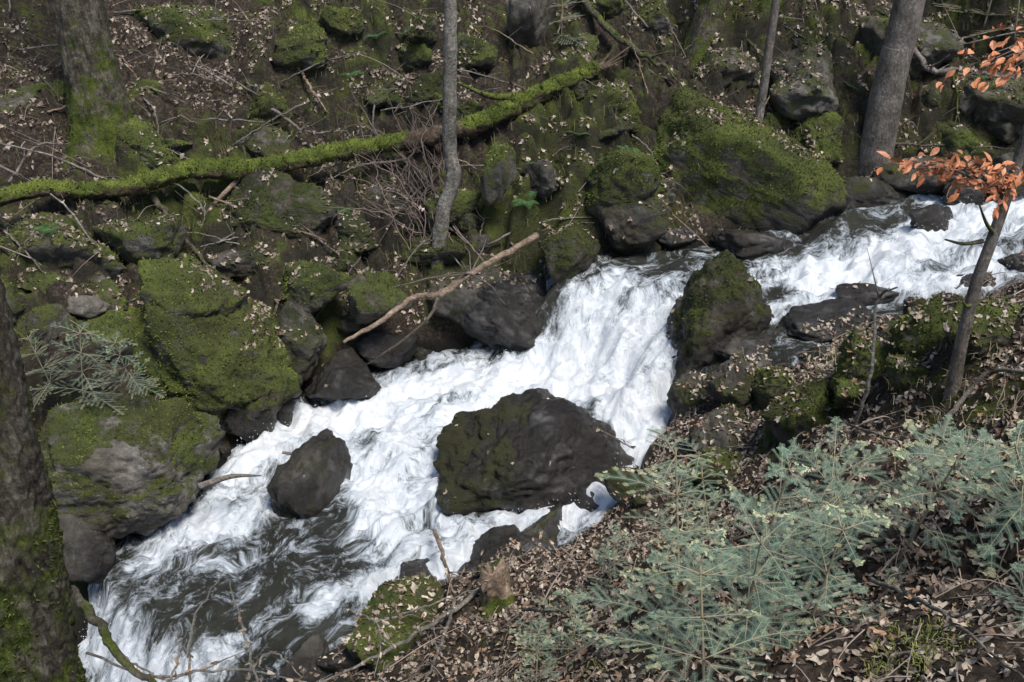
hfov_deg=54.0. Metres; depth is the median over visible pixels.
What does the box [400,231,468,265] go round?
boulder
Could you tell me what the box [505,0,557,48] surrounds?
boulder
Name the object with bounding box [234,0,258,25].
fallen branch
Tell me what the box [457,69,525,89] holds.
fallen branch
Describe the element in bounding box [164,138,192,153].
boulder
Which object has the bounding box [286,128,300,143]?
fallen branch
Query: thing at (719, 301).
boulder
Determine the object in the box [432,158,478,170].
fallen branch
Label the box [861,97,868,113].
stone
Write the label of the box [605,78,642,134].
boulder
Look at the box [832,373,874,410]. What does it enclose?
boulder
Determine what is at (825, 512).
fir sapling
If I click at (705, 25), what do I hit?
tree
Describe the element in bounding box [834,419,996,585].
fir sapling
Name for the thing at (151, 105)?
fallen branch
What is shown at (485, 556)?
stone
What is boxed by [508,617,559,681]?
fir sapling
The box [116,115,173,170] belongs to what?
boulder
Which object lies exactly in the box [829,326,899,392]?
boulder
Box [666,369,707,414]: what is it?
boulder
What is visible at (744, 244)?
boulder
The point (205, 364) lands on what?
boulder
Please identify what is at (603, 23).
fallen branch
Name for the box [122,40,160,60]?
fallen branch
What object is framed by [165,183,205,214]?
fallen branch
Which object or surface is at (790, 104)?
boulder
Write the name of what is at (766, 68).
tree
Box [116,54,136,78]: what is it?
fallen branch
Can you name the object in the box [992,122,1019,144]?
stone
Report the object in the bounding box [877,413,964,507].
fir sapling
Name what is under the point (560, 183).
stone
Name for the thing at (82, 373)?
fir sapling
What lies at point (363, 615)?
dead twig
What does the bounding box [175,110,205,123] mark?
fallen branch
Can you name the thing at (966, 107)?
stone
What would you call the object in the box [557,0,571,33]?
fallen branch
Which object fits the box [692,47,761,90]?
boulder
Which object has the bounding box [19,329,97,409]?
fir sapling
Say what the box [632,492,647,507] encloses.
stone
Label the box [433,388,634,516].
boulder
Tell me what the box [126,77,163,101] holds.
boulder
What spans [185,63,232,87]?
fallen branch
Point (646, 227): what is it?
boulder
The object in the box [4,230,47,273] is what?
fallen branch
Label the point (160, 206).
fallen branch
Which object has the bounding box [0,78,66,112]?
boulder
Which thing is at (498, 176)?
boulder
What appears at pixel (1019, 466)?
fir sapling
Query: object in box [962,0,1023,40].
branch
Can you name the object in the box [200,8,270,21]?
fallen branch
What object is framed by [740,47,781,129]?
fallen branch
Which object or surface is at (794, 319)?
boulder
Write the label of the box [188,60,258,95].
fallen branch
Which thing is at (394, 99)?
boulder
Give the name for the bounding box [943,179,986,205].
boulder
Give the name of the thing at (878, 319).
stone
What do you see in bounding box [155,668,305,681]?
dead twig
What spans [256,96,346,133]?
fallen branch
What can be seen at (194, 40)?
boulder
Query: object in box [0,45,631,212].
fallen log
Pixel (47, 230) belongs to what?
fern
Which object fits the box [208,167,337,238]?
boulder
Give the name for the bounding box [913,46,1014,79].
fallen branch
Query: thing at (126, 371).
fir sapling
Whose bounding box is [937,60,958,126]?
fallen branch
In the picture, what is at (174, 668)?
dead twig
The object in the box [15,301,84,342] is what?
boulder
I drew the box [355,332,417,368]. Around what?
boulder
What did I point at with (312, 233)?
fallen branch
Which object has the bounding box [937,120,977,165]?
boulder
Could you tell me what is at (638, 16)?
fallen branch
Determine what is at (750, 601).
fir sapling
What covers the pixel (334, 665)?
boulder
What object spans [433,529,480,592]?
fallen branch
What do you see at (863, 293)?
boulder
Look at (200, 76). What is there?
fallen branch
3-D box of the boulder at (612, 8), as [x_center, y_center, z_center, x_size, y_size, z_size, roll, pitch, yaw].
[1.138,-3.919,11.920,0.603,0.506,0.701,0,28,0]
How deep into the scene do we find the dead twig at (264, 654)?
6.07 m
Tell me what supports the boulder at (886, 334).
on the ground at (438, 334)
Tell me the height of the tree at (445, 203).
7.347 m
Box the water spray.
[81,191,1023,681]
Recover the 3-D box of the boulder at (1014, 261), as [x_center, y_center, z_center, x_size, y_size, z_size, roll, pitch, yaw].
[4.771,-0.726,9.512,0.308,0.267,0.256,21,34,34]
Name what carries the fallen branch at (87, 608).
on the ground at (438, 334)
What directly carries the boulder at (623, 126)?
on the ground at (438, 334)
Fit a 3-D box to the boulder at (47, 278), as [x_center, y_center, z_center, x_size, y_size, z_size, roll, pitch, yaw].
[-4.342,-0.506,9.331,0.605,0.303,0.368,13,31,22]
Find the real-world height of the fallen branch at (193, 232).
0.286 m
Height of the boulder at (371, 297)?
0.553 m
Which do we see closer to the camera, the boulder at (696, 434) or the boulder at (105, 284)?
the boulder at (696, 434)
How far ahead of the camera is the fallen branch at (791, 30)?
11.47 m
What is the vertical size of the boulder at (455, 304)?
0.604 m
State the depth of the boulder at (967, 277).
9.41 m
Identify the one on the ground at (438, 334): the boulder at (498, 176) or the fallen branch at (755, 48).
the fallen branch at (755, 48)
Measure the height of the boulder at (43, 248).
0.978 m
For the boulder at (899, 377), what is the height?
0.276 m
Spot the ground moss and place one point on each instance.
(542, 158)
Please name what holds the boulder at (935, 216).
in the stream water
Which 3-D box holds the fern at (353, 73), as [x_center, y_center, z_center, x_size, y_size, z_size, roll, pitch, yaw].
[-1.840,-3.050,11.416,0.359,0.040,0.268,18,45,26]
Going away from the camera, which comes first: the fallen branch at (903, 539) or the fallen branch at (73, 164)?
the fallen branch at (903, 539)
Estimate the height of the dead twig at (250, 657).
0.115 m
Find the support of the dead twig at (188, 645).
on the leaf litter at (856, 598)
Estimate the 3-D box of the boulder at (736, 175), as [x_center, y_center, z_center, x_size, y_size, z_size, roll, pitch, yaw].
[2.508,-1.863,10.952,2.278,1.633,1.321,16,32,28]
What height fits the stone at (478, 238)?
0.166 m
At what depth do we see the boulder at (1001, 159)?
10.44 m
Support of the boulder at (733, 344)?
on the ground at (438, 334)
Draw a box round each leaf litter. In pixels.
[0,0,1023,387]
[126,270,1023,681]
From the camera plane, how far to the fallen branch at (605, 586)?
5.35 m
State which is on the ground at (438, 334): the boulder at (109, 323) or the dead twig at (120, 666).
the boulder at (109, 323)
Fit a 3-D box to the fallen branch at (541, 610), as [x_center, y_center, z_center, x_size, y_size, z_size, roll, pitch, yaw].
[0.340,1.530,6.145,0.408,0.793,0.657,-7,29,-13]
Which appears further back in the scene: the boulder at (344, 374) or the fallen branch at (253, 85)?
the fallen branch at (253, 85)
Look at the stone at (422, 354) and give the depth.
10.45 m
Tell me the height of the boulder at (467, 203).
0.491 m
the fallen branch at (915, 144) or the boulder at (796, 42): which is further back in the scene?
the boulder at (796, 42)
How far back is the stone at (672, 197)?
10.65 m
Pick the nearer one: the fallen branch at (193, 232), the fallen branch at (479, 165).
the fallen branch at (193, 232)
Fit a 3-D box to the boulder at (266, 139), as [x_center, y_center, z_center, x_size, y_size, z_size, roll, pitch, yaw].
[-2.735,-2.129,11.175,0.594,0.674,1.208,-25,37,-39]
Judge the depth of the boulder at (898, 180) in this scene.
10.73 m
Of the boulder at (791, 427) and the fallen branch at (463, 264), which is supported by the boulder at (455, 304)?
the fallen branch at (463, 264)
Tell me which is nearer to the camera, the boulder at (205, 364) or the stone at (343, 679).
the stone at (343, 679)
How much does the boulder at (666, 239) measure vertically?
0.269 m
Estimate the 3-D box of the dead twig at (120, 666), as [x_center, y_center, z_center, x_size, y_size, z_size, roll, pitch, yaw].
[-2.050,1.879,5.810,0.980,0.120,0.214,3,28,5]
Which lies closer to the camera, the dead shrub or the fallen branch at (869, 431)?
the fallen branch at (869, 431)
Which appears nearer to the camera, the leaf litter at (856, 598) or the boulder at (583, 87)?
the leaf litter at (856, 598)
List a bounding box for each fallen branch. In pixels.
[0,141,106,179]
[0,165,18,176]
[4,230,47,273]
[7,134,68,182]
[13,318,64,347]
[17,168,92,241]
[19,44,58,50]
[47,105,65,112]
[70,585,156,681]
[113,0,170,13]
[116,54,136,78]
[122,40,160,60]
[130,81,186,104]
[133,97,170,133]
[149,192,208,265]
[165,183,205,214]
[167,65,220,84]
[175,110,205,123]
[182,196,205,226]
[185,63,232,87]
[185,105,264,122]
[187,226,238,244]
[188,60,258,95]
[191,50,212,84]
[197,474,261,489]
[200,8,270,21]
[200,222,250,246]
[208,195,326,240]
[218,211,234,243]
[233,100,309,144]
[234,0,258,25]
[234,186,357,270]
[242,72,264,91]
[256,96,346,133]
[272,259,314,314]
[281,51,361,82]
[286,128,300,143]
[298,66,335,113]
[307,161,343,176]
[314,257,360,319]
[322,588,480,681]
[329,149,407,178]
[343,92,396,162]
[346,104,374,181]
[379,174,433,242]
[380,23,410,34]
[380,86,503,110]
[396,213,431,279]
[424,598,456,678]
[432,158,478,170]
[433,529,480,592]
[452,226,508,268]
[454,257,480,271]
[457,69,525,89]
[460,164,521,169]
[472,14,532,53]
[487,217,591,245]
[521,571,614,612]
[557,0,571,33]
[578,0,676,76]
[586,563,681,641]
[601,430,633,448]
[624,0,648,27]
[624,27,647,93]
[631,134,652,156]
[635,63,743,110]
[654,52,680,86]
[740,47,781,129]
[747,39,787,78]
[784,25,814,42]
[826,416,946,460]
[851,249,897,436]
[868,576,1023,678]
[890,486,913,566]
[895,134,1013,148]
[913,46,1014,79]
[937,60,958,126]
[938,348,1023,435]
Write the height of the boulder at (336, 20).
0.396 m
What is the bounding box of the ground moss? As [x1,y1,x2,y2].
[0,0,1023,673]
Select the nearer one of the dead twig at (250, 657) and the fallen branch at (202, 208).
the dead twig at (250, 657)
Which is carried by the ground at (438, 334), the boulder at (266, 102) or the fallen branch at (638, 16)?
the boulder at (266, 102)
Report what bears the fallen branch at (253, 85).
on the ground at (438, 334)
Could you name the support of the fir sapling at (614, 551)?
on the ground at (438, 334)
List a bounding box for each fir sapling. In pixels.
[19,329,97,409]
[29,322,127,414]
[89,331,166,397]
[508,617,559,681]
[516,588,598,669]
[549,0,586,46]
[576,527,743,676]
[586,523,635,594]
[586,552,810,681]
[595,428,730,593]
[648,491,813,662]
[650,438,737,542]
[689,443,836,595]
[735,504,893,633]
[781,483,886,590]
[787,417,896,549]
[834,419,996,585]
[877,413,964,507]
[921,425,1023,577]
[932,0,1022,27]
[939,420,1023,557]
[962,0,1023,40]
[989,558,1023,628]
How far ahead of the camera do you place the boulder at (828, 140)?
10.91 m
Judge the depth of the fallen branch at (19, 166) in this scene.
9.97 m
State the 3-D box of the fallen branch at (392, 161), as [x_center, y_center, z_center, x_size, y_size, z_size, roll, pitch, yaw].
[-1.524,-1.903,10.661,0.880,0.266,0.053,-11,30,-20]
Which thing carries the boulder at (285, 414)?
on the ground at (438, 334)
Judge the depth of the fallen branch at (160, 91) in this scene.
11.01 m
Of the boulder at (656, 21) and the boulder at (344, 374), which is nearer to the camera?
the boulder at (344, 374)
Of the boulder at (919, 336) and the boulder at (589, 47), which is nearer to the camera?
the boulder at (919, 336)
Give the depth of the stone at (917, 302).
8.87 m
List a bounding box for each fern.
[33,222,57,235]
[337,205,349,212]
[342,70,363,78]
[364,31,389,38]
[512,191,538,208]
[617,145,639,151]
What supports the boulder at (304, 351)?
on the ground at (438, 334)
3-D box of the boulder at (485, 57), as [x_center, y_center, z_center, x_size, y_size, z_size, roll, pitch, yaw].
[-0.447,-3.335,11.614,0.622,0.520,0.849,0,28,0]
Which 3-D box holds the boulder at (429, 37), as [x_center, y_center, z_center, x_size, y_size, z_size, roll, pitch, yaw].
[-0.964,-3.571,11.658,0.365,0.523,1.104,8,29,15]
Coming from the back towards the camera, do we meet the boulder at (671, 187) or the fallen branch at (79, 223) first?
the boulder at (671, 187)
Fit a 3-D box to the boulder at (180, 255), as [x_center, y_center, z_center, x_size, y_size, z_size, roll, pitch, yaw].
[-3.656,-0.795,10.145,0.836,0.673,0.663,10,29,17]
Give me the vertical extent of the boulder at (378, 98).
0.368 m
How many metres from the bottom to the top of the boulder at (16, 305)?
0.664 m
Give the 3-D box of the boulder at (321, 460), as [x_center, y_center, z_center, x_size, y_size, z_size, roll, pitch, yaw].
[-1.720,1.302,8.717,0.528,0.858,0.844,11,30,20]
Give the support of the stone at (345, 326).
on the ground at (438, 334)
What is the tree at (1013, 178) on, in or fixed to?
on the ground at (438, 334)
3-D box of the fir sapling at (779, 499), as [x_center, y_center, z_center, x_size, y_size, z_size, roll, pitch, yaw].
[1.336,0.839,4.959,0.632,0.691,0.987,16,32,27]
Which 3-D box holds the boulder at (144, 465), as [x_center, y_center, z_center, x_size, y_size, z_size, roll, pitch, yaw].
[-3.307,1.068,8.430,1.721,1.274,1.091,0,28,0]
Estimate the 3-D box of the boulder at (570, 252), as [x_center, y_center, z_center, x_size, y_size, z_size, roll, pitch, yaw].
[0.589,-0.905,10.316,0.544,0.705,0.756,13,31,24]
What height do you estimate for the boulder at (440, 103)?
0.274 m
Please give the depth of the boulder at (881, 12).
11.89 m
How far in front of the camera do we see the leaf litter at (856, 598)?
5.88 m
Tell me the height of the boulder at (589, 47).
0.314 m
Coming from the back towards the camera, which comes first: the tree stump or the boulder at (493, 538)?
the boulder at (493, 538)
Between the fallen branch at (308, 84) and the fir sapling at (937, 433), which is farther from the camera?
the fallen branch at (308, 84)
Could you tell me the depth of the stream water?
9.03 m
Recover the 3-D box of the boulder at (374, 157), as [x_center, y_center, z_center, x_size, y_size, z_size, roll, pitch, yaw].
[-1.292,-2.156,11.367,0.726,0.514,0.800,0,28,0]
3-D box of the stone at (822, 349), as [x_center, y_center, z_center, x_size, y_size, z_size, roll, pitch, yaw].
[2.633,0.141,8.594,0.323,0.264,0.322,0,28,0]
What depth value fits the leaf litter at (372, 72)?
10.90 m
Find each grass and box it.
[495,594,982,681]
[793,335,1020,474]
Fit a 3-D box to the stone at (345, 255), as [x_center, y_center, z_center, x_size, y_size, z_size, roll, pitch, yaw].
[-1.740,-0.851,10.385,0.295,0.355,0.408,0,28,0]
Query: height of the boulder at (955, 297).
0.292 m
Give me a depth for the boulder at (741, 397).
8.18 m
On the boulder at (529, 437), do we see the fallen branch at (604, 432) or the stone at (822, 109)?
the fallen branch at (604, 432)
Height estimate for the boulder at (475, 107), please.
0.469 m
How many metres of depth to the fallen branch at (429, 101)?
11.02 m
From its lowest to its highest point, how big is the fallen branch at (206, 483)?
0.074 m
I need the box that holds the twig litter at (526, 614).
[0,0,1023,681]
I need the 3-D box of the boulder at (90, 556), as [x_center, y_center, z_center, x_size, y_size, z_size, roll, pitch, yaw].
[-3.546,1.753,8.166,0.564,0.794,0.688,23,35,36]
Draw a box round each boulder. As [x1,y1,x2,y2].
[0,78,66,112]
[0,212,124,281]
[3,282,23,323]
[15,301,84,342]
[16,268,74,294]
[25,324,58,342]
[38,393,225,538]
[58,513,115,583]
[67,295,110,317]
[74,304,145,363]
[81,272,127,310]
[92,213,186,264]
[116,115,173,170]
[121,249,190,261]
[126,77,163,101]
[131,1,233,60]
[131,291,303,434]
[137,253,250,319]
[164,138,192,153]
[203,247,269,278]
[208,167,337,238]
[224,409,276,443]
[234,117,291,157]
[246,81,288,125]
[267,428,352,518]
[271,18,328,70]
[276,300,326,380]
[277,384,300,426]
[280,634,329,681]
[281,259,350,313]
[304,347,381,400]
[315,643,365,673]
[318,6,364,37]
[333,210,380,251]
[345,573,443,672]
[347,270,411,323]
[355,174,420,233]
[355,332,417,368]
[364,72,402,107]
[370,129,407,163]
[385,88,406,114]
[397,40,434,72]
[399,558,433,579]
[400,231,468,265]
[406,71,442,107]
[408,13,438,47]
[420,188,481,230]
[425,261,502,324]
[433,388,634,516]
[434,92,442,110]
[455,270,546,351]
[456,98,486,119]
[457,32,497,69]
[457,557,480,575]
[470,524,524,561]
[480,142,516,207]
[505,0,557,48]
[513,503,563,552]
[522,159,558,198]
[539,222,600,283]
[572,80,592,99]
[582,32,599,59]
[585,148,661,217]
[591,0,631,19]
[595,191,671,254]
[598,114,635,139]
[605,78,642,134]
[636,0,678,39]
[650,86,849,233]
[655,225,701,248]
[657,178,682,195]
[665,249,773,382]
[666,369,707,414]
[688,401,745,455]
[689,445,742,490]
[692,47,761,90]
[701,353,755,410]
[710,229,792,259]
[714,335,795,369]
[750,366,794,407]
[761,376,834,446]
[761,398,778,447]
[763,111,786,130]
[768,41,836,123]
[776,297,871,342]
[790,27,817,47]
[793,111,845,163]
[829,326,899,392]
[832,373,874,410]
[835,176,914,213]
[835,283,899,305]
[859,16,963,78]
[870,156,987,194]
[872,317,898,342]
[874,2,890,15]
[885,350,930,391]
[889,294,947,358]
[909,204,953,231]
[913,80,941,107]
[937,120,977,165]
[939,292,963,304]
[942,294,1022,355]
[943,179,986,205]
[956,272,995,288]
[964,70,1023,135]
[986,152,1023,194]
[997,253,1023,271]
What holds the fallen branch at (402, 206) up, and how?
on the ground at (438, 334)
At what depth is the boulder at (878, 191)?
10.74 m
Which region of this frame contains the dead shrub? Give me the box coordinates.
[325,96,490,254]
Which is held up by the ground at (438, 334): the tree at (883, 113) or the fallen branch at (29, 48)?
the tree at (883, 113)
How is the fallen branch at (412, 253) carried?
on the ground at (438, 334)
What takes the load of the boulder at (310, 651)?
on the ground at (438, 334)
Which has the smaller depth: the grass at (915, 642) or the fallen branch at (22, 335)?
the grass at (915, 642)
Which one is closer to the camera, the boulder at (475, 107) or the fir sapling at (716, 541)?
the fir sapling at (716, 541)
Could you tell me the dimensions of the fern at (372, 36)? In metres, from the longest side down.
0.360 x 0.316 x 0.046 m
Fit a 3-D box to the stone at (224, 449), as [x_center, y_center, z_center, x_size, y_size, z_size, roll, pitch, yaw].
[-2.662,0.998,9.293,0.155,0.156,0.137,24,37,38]
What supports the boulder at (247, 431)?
on the ground at (438, 334)
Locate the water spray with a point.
(547, 387)
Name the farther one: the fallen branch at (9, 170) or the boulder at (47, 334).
the fallen branch at (9, 170)
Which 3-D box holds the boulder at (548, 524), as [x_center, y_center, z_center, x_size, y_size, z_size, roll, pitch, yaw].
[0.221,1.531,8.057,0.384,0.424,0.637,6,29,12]
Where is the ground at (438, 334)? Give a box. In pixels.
[0,0,1023,681]
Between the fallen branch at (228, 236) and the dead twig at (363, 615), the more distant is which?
the fallen branch at (228, 236)
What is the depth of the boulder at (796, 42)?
11.45 m
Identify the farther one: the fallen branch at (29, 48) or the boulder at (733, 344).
the fallen branch at (29, 48)
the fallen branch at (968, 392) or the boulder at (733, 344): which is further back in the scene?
the boulder at (733, 344)
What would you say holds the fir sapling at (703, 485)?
on the ground at (438, 334)
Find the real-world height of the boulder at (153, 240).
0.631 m
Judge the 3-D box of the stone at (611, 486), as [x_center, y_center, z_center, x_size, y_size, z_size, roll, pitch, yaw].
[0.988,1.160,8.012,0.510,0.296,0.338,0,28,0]
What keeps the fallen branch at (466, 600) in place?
on the ground at (438, 334)
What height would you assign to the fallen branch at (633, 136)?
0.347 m
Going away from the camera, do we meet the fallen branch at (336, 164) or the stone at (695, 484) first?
the stone at (695, 484)
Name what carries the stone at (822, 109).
on the ground at (438, 334)
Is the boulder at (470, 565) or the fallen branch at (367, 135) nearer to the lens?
the boulder at (470, 565)
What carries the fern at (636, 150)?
on the boulder at (632, 178)
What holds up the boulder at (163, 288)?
on the boulder at (205, 364)
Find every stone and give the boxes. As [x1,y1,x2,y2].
[218,440,230,458]
[330,240,357,272]
[334,676,354,681]
[336,318,359,334]
[413,346,432,360]
[449,213,478,231]
[470,234,489,248]
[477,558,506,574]
[480,549,493,564]
[557,177,565,187]
[603,466,655,504]
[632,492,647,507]
[641,241,660,254]
[669,193,675,205]
[684,472,699,489]
[801,346,829,364]
[817,94,838,114]
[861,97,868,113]
[868,315,894,327]
[902,298,927,315]
[903,298,913,308]
[958,93,975,115]
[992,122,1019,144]
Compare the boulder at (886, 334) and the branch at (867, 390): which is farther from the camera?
the boulder at (886, 334)
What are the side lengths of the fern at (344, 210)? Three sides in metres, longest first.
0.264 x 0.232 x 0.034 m
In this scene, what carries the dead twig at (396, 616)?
on the leaf litter at (856, 598)
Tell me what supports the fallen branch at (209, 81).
on the leaf litter at (372, 72)
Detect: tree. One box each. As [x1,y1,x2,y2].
[0,279,87,681]
[50,0,151,177]
[430,0,460,271]
[677,0,726,69]
[755,0,779,122]
[859,0,925,176]
[876,23,1023,402]
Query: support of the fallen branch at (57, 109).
on the ground at (438, 334)
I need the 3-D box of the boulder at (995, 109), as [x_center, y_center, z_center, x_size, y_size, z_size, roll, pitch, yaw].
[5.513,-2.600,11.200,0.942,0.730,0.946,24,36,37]
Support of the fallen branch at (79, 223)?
on the ground at (438, 334)
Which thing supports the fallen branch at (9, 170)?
on the leaf litter at (372, 72)
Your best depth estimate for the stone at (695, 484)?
7.65 m
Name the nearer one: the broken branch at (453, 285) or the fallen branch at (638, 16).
the broken branch at (453, 285)
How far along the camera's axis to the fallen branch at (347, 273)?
10.11 m
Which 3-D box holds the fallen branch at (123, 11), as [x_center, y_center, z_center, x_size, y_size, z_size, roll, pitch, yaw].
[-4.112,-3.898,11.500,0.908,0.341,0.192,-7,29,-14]
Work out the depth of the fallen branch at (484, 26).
11.31 m
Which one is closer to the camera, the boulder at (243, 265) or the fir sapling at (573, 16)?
the boulder at (243, 265)
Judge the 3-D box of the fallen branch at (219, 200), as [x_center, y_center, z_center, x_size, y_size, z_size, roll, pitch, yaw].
[-2.519,-1.246,10.277,1.272,0.385,0.093,7,29,13]
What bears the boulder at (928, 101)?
on the ground at (438, 334)
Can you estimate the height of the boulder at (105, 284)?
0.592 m
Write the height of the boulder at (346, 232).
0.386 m
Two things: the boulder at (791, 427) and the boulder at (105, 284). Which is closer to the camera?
the boulder at (791, 427)
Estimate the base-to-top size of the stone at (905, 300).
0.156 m
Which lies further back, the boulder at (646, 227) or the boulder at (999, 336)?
the boulder at (646, 227)
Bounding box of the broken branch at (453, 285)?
[343,232,538,365]
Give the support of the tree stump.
on the ground at (438, 334)
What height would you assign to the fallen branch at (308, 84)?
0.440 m
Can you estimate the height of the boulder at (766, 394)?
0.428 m
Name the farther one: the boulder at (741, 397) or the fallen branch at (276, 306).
the fallen branch at (276, 306)
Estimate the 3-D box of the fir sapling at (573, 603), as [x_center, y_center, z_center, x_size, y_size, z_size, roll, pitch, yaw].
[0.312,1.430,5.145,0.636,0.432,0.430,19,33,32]
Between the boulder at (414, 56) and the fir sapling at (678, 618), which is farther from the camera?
the boulder at (414, 56)
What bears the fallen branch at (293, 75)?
on the boulder at (293, 52)
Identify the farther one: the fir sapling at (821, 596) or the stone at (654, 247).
the stone at (654, 247)
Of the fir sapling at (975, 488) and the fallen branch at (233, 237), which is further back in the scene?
the fallen branch at (233, 237)
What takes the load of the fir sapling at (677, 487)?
on the ground at (438, 334)
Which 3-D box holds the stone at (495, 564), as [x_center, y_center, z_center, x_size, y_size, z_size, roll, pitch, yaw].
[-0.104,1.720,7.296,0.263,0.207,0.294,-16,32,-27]
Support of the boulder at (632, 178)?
on the ground at (438, 334)
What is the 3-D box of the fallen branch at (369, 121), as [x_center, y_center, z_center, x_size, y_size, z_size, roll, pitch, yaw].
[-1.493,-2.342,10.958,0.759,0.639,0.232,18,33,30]
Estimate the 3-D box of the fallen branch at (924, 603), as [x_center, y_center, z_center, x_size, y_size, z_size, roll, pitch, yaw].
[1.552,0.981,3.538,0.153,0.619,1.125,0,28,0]
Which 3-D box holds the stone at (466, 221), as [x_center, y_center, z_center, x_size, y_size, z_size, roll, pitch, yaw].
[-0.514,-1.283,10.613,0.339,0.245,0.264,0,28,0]
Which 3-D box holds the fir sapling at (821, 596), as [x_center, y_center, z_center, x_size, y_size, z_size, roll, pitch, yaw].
[1.251,0.945,3.976,0.536,0.585,0.587,-7,29,-13]
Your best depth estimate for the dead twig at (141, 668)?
6.01 m
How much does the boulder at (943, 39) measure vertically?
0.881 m
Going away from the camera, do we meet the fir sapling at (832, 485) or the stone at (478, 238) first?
the fir sapling at (832, 485)
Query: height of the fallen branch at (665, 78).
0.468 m
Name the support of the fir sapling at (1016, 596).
on the ground at (438, 334)
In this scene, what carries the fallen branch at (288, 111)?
on the boulder at (266, 139)
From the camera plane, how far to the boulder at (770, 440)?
7.55 m
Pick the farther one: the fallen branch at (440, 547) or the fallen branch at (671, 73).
the fallen branch at (671, 73)
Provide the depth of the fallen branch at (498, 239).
10.51 m
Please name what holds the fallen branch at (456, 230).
on the ground at (438, 334)
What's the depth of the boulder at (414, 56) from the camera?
11.39 m
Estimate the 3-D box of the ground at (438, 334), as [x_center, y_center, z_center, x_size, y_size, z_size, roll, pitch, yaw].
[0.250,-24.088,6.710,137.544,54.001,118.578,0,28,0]
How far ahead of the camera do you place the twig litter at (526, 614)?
5.98 m
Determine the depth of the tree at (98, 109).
10.17 m
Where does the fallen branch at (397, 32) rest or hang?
on the ground at (438, 334)
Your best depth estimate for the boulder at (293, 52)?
11.28 m
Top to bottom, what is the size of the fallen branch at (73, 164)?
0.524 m
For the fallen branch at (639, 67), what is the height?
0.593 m
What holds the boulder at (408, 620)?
on the ground at (438, 334)
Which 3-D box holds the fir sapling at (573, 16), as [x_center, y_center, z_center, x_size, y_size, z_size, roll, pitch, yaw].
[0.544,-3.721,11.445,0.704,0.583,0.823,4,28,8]
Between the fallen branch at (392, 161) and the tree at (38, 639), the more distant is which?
the fallen branch at (392, 161)
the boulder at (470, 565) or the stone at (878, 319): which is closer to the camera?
the boulder at (470, 565)
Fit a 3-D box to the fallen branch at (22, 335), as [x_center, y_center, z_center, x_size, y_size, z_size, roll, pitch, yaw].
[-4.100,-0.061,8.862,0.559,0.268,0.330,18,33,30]
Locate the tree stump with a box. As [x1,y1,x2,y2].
[478,556,514,618]
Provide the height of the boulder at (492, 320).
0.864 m
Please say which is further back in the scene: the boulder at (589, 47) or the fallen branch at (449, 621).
the boulder at (589, 47)
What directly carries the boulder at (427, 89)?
on the ground at (438, 334)
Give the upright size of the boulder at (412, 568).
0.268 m
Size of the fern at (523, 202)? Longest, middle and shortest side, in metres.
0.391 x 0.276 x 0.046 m
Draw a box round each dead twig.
[85,651,244,680]
[124,655,174,681]
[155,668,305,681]
[170,626,180,678]
[187,570,224,681]
[229,582,259,681]
[246,651,303,681]
[346,608,381,677]
[376,589,477,621]
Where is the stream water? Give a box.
[78,186,1023,681]
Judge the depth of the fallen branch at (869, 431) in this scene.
6.10 m
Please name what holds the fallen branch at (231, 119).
on the boulder at (266, 139)
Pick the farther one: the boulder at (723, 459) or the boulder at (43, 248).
the boulder at (43, 248)
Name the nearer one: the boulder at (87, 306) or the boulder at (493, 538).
the boulder at (493, 538)
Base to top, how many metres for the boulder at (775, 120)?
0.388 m

